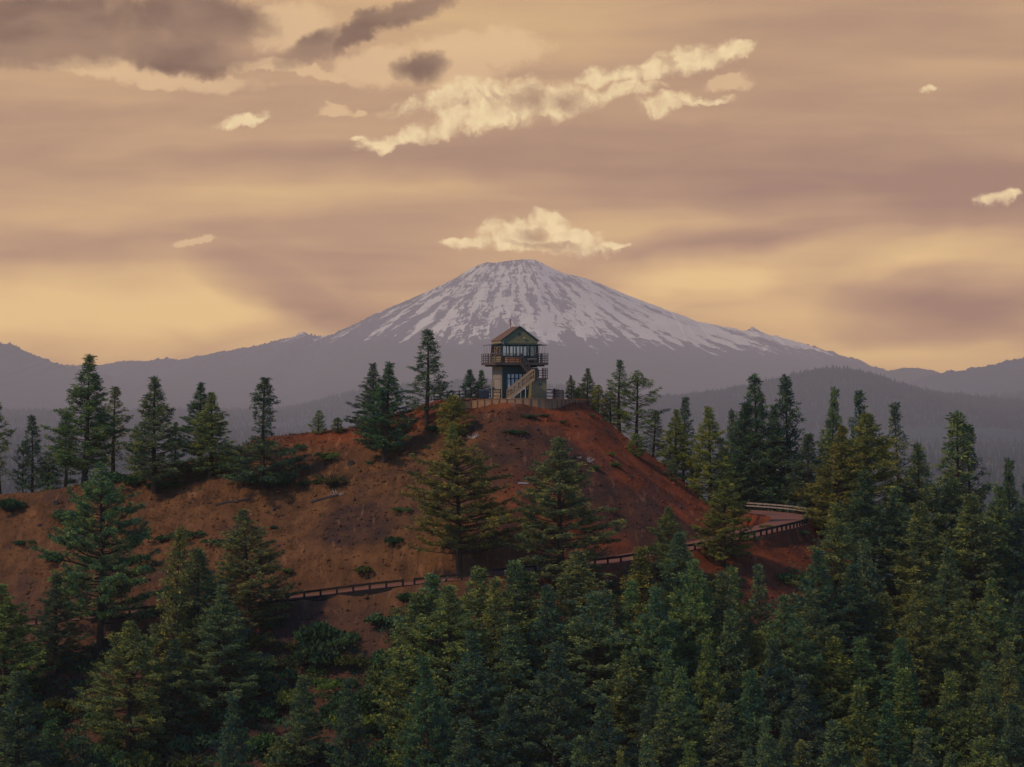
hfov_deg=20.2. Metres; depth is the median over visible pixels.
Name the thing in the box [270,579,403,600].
guard rail
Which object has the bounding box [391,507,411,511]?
shrub
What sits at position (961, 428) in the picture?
pine tree
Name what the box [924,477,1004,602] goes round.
pine tree
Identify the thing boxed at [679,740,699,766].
pine tree
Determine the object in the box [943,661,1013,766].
pine tree
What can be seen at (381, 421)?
pine tree
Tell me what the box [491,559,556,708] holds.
pine tree
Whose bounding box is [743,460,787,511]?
pine tree
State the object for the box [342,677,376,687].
shrub
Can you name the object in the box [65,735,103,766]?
pine tree
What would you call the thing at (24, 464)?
pine tree
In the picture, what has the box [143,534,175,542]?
shrub
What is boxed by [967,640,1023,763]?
pine tree
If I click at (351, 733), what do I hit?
pine tree
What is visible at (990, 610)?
pine tree
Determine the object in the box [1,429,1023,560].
ground
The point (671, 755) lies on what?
pine tree
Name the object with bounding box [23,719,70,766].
pine tree
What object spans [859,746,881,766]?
pine tree
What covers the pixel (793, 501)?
pine tree
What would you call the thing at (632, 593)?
pine tree
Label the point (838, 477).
pine tree
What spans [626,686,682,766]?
pine tree
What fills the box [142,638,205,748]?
pine tree
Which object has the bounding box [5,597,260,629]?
guard rail
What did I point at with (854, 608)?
pine tree
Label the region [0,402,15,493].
pine tree
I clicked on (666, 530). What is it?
pine tree
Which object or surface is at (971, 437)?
pine tree
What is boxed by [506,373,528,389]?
window
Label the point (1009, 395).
distant forest
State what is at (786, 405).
pine tree
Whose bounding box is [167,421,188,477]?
pine tree
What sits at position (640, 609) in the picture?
pine tree
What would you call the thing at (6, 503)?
shrub
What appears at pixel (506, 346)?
cab window
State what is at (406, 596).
shrub
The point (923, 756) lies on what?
pine tree
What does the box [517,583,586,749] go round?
pine tree
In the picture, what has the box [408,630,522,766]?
pine tree
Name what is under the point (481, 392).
bin
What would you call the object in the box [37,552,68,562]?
shrub
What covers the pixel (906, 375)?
distant ridge
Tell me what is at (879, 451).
pine tree
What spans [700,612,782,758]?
pine tree
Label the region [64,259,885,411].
mountain
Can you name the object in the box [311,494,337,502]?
log
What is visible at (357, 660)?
shrub
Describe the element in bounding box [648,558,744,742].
pine tree
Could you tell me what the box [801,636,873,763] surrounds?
pine tree
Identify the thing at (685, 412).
pine tree
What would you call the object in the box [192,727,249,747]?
shrub
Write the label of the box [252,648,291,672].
shrub
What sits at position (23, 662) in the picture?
pine tree
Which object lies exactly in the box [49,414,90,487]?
pine tree
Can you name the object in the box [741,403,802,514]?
pine tree
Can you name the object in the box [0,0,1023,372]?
sky
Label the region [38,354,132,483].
pine tree
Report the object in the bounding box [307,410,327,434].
pine tree
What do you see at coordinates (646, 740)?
pine tree
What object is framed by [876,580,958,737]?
pine tree
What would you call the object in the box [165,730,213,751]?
shrub
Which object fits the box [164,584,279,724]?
pine tree
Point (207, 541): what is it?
shrub
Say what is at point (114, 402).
pine tree
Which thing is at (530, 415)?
shrub
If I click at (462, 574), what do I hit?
guard rail
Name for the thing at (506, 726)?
pine tree
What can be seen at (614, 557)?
guard rail
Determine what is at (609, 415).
pine tree
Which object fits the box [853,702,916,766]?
pine tree
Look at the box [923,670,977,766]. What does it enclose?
pine tree
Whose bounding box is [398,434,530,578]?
pine tree
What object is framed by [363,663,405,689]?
shrub
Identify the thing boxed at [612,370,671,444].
pine tree
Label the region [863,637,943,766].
pine tree
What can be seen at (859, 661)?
pine tree
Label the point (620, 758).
pine tree
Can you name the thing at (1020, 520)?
pine tree
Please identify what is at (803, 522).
guard rail
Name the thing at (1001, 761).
pine tree
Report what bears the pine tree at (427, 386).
on the hillside
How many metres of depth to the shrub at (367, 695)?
265.67 m
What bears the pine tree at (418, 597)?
on the hillside
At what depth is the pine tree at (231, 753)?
245.45 m
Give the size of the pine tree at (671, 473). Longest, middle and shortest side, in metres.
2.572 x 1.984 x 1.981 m
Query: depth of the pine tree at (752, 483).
359.05 m
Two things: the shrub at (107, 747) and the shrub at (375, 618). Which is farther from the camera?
the shrub at (375, 618)
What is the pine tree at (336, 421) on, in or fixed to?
on the hillside
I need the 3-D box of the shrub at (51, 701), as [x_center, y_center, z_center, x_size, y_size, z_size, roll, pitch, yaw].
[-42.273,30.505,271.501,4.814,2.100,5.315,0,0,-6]
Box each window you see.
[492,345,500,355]
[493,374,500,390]
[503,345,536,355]
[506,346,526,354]
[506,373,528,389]
[527,346,535,354]
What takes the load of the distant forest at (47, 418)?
on the wooded hill at (301, 422)
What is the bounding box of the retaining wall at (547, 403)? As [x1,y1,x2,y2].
[404,398,588,413]
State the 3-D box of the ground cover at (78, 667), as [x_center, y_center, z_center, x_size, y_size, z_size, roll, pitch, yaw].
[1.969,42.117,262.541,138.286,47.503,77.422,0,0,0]
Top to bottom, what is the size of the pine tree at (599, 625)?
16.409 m
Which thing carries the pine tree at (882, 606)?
on the hillside
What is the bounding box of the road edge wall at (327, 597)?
[91,588,390,623]
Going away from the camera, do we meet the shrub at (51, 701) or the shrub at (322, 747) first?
the shrub at (322, 747)
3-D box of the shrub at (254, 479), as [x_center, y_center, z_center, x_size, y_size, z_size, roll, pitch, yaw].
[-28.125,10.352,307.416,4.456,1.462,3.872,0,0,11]
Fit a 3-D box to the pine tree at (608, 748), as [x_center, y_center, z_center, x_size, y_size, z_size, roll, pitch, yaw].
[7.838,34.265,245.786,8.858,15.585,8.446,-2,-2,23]
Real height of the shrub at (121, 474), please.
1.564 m
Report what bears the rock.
on the hillside
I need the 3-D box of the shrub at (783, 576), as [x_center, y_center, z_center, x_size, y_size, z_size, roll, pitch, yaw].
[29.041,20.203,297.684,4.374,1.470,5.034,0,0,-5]
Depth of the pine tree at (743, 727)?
249.20 m
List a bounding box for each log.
[216,497,248,505]
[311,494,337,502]
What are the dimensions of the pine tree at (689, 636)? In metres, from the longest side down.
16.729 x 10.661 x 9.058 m
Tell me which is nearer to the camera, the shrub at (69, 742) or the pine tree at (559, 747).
the pine tree at (559, 747)
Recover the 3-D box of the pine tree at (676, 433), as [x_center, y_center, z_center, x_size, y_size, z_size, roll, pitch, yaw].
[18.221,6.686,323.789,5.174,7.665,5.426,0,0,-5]
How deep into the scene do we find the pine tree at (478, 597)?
262.98 m
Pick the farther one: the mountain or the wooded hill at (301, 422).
the mountain
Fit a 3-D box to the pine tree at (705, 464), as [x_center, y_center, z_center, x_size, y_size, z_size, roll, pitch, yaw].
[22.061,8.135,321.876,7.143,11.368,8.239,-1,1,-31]
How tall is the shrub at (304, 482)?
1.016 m
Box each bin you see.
[479,390,483,397]
[484,390,489,397]
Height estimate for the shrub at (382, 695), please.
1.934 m
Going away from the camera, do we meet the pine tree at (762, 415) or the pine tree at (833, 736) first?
the pine tree at (833, 736)
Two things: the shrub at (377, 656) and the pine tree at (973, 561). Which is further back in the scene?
the pine tree at (973, 561)
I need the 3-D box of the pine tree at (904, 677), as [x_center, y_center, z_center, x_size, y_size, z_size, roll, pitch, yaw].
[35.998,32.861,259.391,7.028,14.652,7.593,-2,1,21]
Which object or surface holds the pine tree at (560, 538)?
on the hillside
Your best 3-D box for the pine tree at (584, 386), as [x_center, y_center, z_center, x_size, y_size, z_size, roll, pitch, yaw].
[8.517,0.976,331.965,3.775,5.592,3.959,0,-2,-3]
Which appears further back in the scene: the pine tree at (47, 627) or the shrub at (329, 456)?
the shrub at (329, 456)
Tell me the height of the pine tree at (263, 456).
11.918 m
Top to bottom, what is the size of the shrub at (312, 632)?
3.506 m
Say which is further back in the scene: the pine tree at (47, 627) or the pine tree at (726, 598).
the pine tree at (47, 627)
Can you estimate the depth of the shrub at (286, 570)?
290.26 m
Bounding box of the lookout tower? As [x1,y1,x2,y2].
[481,319,547,398]
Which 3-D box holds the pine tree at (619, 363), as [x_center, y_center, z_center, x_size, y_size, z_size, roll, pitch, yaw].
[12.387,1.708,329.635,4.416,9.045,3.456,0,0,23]
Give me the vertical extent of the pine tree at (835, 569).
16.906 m
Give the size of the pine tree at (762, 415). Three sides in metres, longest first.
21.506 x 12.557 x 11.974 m
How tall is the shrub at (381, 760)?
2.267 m
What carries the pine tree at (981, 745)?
on the hillside
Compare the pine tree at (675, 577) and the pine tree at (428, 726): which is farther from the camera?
the pine tree at (675, 577)
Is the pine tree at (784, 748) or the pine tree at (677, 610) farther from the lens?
the pine tree at (677, 610)
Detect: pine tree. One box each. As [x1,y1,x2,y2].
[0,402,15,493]
[0,583,57,711]
[0,670,60,766]
[8,441,34,492]
[13,414,52,491]
[20,573,93,676]
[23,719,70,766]
[28,461,173,658]
[34,450,63,491]
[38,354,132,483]
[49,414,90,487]
[61,620,186,755]
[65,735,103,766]
[99,386,133,471]
[115,376,196,493]
[121,426,151,475]
[131,525,202,714]
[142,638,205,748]
[154,546,254,685]
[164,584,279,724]
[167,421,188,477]
[172,381,227,453]
[187,392,237,478]
[196,509,303,635]
[204,693,257,766]
[211,377,314,487]
[260,738,295,766]
[272,674,331,766]
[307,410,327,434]
[323,677,379,766]
[330,417,343,432]
[342,362,406,444]
[351,361,417,462]
[364,591,451,733]
[377,584,520,766]
[381,573,466,714]
[385,722,432,766]
[389,654,462,766]
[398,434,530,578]
[399,328,456,424]
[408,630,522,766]
[432,394,475,434]
[443,422,460,442]
[444,565,520,711]
[444,576,525,746]
[445,718,488,766]
[455,624,549,766]
[457,369,480,398]
[472,370,490,398]
[478,694,538,766]
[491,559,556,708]
[496,436,627,593]
[498,641,606,766]
[511,571,552,699]
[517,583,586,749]
[525,752,545,766]
[538,716,592,766]
[539,549,611,677]
[539,591,655,754]
[564,375,576,398]
[570,692,638,766]
[570,734,587,766]
[572,387,583,398]
[574,588,637,730]
[576,368,597,408]
[588,649,657,766]
[589,384,611,417]
[597,579,654,739]
[599,390,624,427]
[600,604,662,728]
[605,359,638,432]
[605,585,706,745]
[610,545,669,662]
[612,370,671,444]
[616,749,625,766]
[624,433,647,456]
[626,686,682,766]
[632,702,687,766]
[636,647,696,762]
[638,734,660,766]
[641,409,668,458]
[645,506,688,580]
[646,605,702,697]
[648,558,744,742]
[652,531,708,642]
[653,409,694,474]
[661,666,719,766]
[663,459,678,481]
[665,396,698,481]
[674,570,752,699]
[678,406,746,505]
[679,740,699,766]
[687,635,744,764]
[689,479,761,566]
[690,570,749,720]
[691,702,755,766]
[696,608,756,754]
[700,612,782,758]
[706,402,786,509]
[712,565,754,659]
[713,670,783,766]
[716,373,791,509]
[717,408,736,506]
[717,457,753,507]
[728,469,773,509]
[733,630,802,746]
[735,637,823,766]
[739,563,794,690]
[739,747,755,766]
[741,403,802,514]
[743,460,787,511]
[747,594,843,747]
[748,471,804,513]
[752,714,785,766]
[766,549,857,687]
[772,374,812,512]
[773,673,848,766]
[774,717,800,766]
[775,465,815,513]
[776,432,834,529]
[780,500,880,640]
[784,587,851,736]
[789,425,888,547]
[789,739,812,766]
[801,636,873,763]
[804,386,848,532]
[807,412,933,561]
[811,718,866,766]
[814,563,896,692]
[817,469,908,591]
[828,636,910,766]
[836,683,885,766]
[843,390,883,554]
[850,537,903,700]
[852,591,913,709]
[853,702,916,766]
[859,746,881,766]
[860,486,933,617]
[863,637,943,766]
[870,402,925,507]
[873,441,970,592]
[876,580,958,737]
[884,501,974,646]
[886,667,945,766]
[905,725,937,766]
[910,410,999,573]
[910,547,982,694]
[915,598,1009,748]
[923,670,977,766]
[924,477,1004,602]
[933,493,1023,646]
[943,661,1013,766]
[943,751,957,766]
[948,423,993,621]
[951,577,1023,736]
[959,735,997,766]
[962,485,1023,652]
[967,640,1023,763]
[971,591,1023,734]
[985,702,1023,766]
[992,457,1023,598]
[995,477,1023,652]
[995,755,1008,766]
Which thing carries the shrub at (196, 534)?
on the hillside
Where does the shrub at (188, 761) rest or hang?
on the hillside
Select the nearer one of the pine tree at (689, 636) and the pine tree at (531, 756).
the pine tree at (531, 756)
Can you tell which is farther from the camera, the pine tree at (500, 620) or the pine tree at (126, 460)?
the pine tree at (126, 460)
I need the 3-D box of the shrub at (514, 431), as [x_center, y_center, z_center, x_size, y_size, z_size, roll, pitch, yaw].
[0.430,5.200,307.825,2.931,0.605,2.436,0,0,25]
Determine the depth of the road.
295.00 m
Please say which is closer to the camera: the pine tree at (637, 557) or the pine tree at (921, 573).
the pine tree at (637, 557)
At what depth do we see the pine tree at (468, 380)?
337.47 m
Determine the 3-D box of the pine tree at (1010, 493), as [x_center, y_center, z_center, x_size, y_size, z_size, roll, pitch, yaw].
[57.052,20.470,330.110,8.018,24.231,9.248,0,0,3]
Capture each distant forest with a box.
[0,377,650,426]
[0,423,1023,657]
[591,364,1023,435]
[967,390,1023,399]
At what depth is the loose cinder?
302.34 m
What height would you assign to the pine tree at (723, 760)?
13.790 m
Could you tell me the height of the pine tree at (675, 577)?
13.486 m
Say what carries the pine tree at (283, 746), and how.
on the hillside
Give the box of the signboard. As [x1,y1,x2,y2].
[491,381,494,398]
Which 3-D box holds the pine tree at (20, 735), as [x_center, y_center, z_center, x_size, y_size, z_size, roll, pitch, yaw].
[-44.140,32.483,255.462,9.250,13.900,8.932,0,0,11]
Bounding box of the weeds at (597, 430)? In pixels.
[497,398,896,634]
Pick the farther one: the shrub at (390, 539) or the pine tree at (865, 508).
the pine tree at (865, 508)
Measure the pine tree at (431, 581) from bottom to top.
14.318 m
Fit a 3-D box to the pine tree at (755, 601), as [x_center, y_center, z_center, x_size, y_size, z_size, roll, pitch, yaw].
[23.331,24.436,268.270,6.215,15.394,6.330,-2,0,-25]
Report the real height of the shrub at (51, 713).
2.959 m
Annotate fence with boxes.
[434,388,490,400]
[492,389,500,398]
[554,388,563,398]
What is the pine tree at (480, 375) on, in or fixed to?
on the hillside
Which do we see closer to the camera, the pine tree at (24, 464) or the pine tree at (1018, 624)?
the pine tree at (1018, 624)
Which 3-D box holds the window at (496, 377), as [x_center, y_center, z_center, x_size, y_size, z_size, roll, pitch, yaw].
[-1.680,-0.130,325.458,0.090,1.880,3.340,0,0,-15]
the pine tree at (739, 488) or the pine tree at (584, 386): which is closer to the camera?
the pine tree at (584, 386)
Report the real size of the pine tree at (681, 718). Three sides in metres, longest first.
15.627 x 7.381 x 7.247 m
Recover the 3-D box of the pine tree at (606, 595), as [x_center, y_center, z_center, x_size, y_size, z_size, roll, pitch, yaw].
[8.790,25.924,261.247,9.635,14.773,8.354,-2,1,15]
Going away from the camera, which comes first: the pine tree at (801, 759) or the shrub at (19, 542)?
the pine tree at (801, 759)
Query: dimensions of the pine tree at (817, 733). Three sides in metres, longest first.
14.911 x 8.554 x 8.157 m
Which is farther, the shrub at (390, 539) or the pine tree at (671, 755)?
the shrub at (390, 539)
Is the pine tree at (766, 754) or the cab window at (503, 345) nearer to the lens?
the pine tree at (766, 754)
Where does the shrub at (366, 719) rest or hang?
on the hillside
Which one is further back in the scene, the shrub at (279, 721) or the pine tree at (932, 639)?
the pine tree at (932, 639)
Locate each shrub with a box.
[0,497,26,511]
[7,688,34,703]
[12,540,35,544]
[14,702,68,727]
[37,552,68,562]
[41,734,96,753]
[42,695,85,712]
[44,508,78,524]
[84,749,129,766]
[89,739,122,754]
[102,471,126,482]
[107,474,162,486]
[116,747,161,766]
[132,732,165,751]
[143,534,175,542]
[145,480,182,488]
[162,530,207,539]
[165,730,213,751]
[166,749,208,766]
[180,464,206,472]
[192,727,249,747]
[201,539,229,545]
[223,665,297,691]
[228,474,266,485]
[244,731,292,755]
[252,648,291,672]
[258,679,291,693]
[259,471,291,486]
[268,746,329,766]
[272,637,306,653]
[273,685,312,711]
[274,716,337,731]
[275,568,293,573]
[287,479,318,486]
[289,639,343,671]
[292,619,349,646]
[298,742,353,758]
[308,471,352,487]
[313,677,352,690]
[314,452,340,460]
[319,700,381,716]
[321,631,371,649]
[327,713,376,729]
[331,650,371,671]
[337,687,404,712]
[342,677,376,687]
[351,715,398,733]
[353,565,372,572]
[362,752,402,766]
[363,612,399,626]
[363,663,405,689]
[369,648,396,666]
[375,693,401,702]
[375,734,404,755]
[383,536,404,544]
[390,592,411,602]
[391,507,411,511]
[424,424,439,431]
[503,429,527,433]
[520,414,538,417]
[589,465,601,469]
[609,462,621,466]
[643,544,663,552]
[776,572,811,583]
[799,530,809,534]
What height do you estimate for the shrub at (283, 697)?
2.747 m
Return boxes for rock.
[347,459,354,465]
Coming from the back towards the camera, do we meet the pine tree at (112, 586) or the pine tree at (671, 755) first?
the pine tree at (112, 586)
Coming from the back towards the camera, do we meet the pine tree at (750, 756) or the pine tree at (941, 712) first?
the pine tree at (941, 712)
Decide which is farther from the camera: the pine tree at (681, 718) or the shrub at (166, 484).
the shrub at (166, 484)
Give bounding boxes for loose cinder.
[0,397,989,757]
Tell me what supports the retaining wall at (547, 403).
on the hillside
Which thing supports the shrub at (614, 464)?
on the hillside
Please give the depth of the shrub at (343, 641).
273.83 m
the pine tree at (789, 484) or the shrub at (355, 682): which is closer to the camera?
the shrub at (355, 682)
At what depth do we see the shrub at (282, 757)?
256.88 m
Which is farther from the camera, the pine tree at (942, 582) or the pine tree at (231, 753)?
the pine tree at (942, 582)
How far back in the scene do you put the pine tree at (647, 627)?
256.72 m
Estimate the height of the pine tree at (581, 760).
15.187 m
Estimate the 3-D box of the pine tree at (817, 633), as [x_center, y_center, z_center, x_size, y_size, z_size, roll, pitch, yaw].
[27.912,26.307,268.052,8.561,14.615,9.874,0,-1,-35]
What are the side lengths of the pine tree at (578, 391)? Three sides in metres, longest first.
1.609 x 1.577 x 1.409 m
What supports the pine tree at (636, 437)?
on the hillside
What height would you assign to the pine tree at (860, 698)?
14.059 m
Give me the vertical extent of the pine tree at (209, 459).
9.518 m
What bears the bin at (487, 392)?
on the terrace
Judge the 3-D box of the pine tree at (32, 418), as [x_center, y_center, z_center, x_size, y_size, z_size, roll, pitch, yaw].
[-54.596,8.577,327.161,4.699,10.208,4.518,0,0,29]
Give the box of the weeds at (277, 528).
[9,397,617,731]
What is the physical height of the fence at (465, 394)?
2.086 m
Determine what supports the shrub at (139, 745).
on the hillside
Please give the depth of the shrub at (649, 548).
294.77 m
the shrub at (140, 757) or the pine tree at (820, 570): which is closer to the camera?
the shrub at (140, 757)
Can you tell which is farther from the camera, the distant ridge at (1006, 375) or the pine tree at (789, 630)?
the distant ridge at (1006, 375)
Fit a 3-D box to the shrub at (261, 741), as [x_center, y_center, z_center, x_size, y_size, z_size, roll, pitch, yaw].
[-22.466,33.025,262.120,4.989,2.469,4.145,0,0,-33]
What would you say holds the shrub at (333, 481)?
on the hillside
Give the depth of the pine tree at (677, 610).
259.52 m
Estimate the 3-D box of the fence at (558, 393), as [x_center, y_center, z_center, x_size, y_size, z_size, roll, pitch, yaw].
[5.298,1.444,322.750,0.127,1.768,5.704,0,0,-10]
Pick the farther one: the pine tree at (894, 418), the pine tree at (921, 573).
the pine tree at (894, 418)
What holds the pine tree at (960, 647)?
on the hillside
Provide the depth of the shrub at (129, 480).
312.75 m
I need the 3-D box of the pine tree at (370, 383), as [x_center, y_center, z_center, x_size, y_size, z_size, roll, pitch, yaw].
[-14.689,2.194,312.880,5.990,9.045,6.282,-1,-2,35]
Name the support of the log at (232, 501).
on the hillside
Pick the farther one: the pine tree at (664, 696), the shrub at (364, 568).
the shrub at (364, 568)
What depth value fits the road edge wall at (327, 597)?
282.75 m
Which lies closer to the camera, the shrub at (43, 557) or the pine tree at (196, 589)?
the pine tree at (196, 589)
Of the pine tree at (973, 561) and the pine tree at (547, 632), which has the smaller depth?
the pine tree at (547, 632)
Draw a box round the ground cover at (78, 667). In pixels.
[0,565,1022,766]
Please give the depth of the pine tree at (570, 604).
267.73 m
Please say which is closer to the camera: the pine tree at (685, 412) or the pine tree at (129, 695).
the pine tree at (129, 695)
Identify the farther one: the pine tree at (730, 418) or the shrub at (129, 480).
the pine tree at (730, 418)
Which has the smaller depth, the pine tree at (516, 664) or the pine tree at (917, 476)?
the pine tree at (516, 664)
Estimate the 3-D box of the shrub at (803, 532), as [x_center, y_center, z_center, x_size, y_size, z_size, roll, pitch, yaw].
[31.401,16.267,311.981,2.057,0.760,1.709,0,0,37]
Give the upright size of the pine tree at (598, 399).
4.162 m
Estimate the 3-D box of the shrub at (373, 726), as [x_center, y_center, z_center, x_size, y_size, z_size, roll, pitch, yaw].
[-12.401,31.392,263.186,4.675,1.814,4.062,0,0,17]
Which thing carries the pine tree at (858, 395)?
on the hillside
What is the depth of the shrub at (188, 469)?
314.30 m
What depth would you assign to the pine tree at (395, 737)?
255.27 m
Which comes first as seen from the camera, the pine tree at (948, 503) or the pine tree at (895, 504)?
the pine tree at (895, 504)
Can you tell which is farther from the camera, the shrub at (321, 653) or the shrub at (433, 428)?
the shrub at (433, 428)
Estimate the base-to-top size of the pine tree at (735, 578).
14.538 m
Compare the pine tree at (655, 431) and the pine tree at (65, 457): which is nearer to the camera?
the pine tree at (65, 457)
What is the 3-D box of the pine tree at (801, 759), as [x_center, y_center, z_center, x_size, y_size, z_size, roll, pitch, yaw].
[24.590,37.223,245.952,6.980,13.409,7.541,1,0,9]
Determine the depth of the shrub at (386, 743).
258.36 m
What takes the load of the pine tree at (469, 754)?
on the hillside
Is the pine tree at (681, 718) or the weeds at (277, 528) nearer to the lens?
the pine tree at (681, 718)
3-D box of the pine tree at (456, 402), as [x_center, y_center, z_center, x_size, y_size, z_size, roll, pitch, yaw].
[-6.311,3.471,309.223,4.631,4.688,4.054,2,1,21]
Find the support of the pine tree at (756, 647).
on the hillside
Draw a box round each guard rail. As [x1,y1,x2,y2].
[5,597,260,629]
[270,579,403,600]
[413,565,536,584]
[588,552,648,563]
[686,515,814,549]
[707,500,807,514]
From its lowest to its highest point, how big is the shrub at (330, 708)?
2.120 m
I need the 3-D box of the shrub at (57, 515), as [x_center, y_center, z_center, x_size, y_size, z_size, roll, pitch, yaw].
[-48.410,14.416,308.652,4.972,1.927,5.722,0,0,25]
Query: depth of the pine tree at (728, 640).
257.50 m
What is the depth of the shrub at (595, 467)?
304.52 m
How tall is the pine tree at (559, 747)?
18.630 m
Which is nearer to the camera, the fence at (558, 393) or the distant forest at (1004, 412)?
the fence at (558, 393)
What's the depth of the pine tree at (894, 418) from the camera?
334.34 m
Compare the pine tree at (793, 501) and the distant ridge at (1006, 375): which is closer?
the pine tree at (793, 501)
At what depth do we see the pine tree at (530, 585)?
264.68 m
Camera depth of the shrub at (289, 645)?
275.73 m
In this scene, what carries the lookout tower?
on the terrace
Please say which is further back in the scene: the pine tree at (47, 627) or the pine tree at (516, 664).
the pine tree at (47, 627)
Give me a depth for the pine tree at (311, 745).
257.91 m
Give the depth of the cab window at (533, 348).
326.45 m
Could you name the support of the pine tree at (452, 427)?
on the hillside
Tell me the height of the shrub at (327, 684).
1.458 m
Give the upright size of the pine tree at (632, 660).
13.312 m
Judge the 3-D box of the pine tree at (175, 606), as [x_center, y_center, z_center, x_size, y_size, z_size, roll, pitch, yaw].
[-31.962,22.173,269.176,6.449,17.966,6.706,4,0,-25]
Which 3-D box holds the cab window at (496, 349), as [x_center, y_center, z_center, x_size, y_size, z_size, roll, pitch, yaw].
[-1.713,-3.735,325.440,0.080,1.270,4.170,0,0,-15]
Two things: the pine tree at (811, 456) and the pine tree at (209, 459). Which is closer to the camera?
the pine tree at (209, 459)
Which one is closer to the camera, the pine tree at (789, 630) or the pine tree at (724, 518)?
the pine tree at (789, 630)
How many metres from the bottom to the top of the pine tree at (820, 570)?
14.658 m
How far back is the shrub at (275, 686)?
269.18 m
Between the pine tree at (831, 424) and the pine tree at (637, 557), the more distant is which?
the pine tree at (831, 424)
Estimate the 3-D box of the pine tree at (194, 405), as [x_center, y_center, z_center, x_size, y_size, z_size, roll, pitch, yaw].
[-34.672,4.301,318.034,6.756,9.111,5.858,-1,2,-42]
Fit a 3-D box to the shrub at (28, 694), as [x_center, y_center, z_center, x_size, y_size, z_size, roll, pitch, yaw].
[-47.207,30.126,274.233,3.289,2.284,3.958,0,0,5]
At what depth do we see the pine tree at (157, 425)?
310.43 m
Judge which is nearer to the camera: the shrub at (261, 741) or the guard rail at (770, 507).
the shrub at (261, 741)
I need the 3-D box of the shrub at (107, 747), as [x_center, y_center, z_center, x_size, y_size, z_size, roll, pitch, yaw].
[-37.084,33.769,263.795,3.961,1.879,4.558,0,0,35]
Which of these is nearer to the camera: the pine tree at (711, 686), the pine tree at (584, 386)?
the pine tree at (711, 686)
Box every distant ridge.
[0,342,148,411]
[879,367,940,382]
[906,357,1023,396]
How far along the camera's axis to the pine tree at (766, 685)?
256.73 m
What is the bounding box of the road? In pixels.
[7,508,812,627]
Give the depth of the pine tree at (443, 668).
256.54 m
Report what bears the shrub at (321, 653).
on the hillside
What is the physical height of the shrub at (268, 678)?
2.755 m
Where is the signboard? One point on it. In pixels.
(493, 385)
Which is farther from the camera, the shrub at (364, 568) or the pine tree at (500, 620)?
the shrub at (364, 568)
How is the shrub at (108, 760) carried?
on the hillside
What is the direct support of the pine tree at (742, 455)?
on the hillside
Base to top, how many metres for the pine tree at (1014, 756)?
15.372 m
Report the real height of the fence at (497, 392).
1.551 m
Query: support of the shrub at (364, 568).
on the hillside
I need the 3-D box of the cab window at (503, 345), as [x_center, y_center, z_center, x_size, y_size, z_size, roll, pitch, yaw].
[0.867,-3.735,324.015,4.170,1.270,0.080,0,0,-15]
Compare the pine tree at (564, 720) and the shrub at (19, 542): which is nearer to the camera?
the pine tree at (564, 720)
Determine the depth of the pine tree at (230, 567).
279.17 m
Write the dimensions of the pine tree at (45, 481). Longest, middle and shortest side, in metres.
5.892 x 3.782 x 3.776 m
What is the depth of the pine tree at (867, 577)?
280.44 m
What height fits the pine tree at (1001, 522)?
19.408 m
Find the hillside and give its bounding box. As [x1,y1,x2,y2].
[0,400,1023,766]
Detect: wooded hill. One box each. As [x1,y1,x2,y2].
[2,382,609,430]
[599,372,1023,444]
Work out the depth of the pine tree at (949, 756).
247.91 m
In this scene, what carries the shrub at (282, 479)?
on the hillside
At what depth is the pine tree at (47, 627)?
277.76 m
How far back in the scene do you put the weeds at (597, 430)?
305.31 m

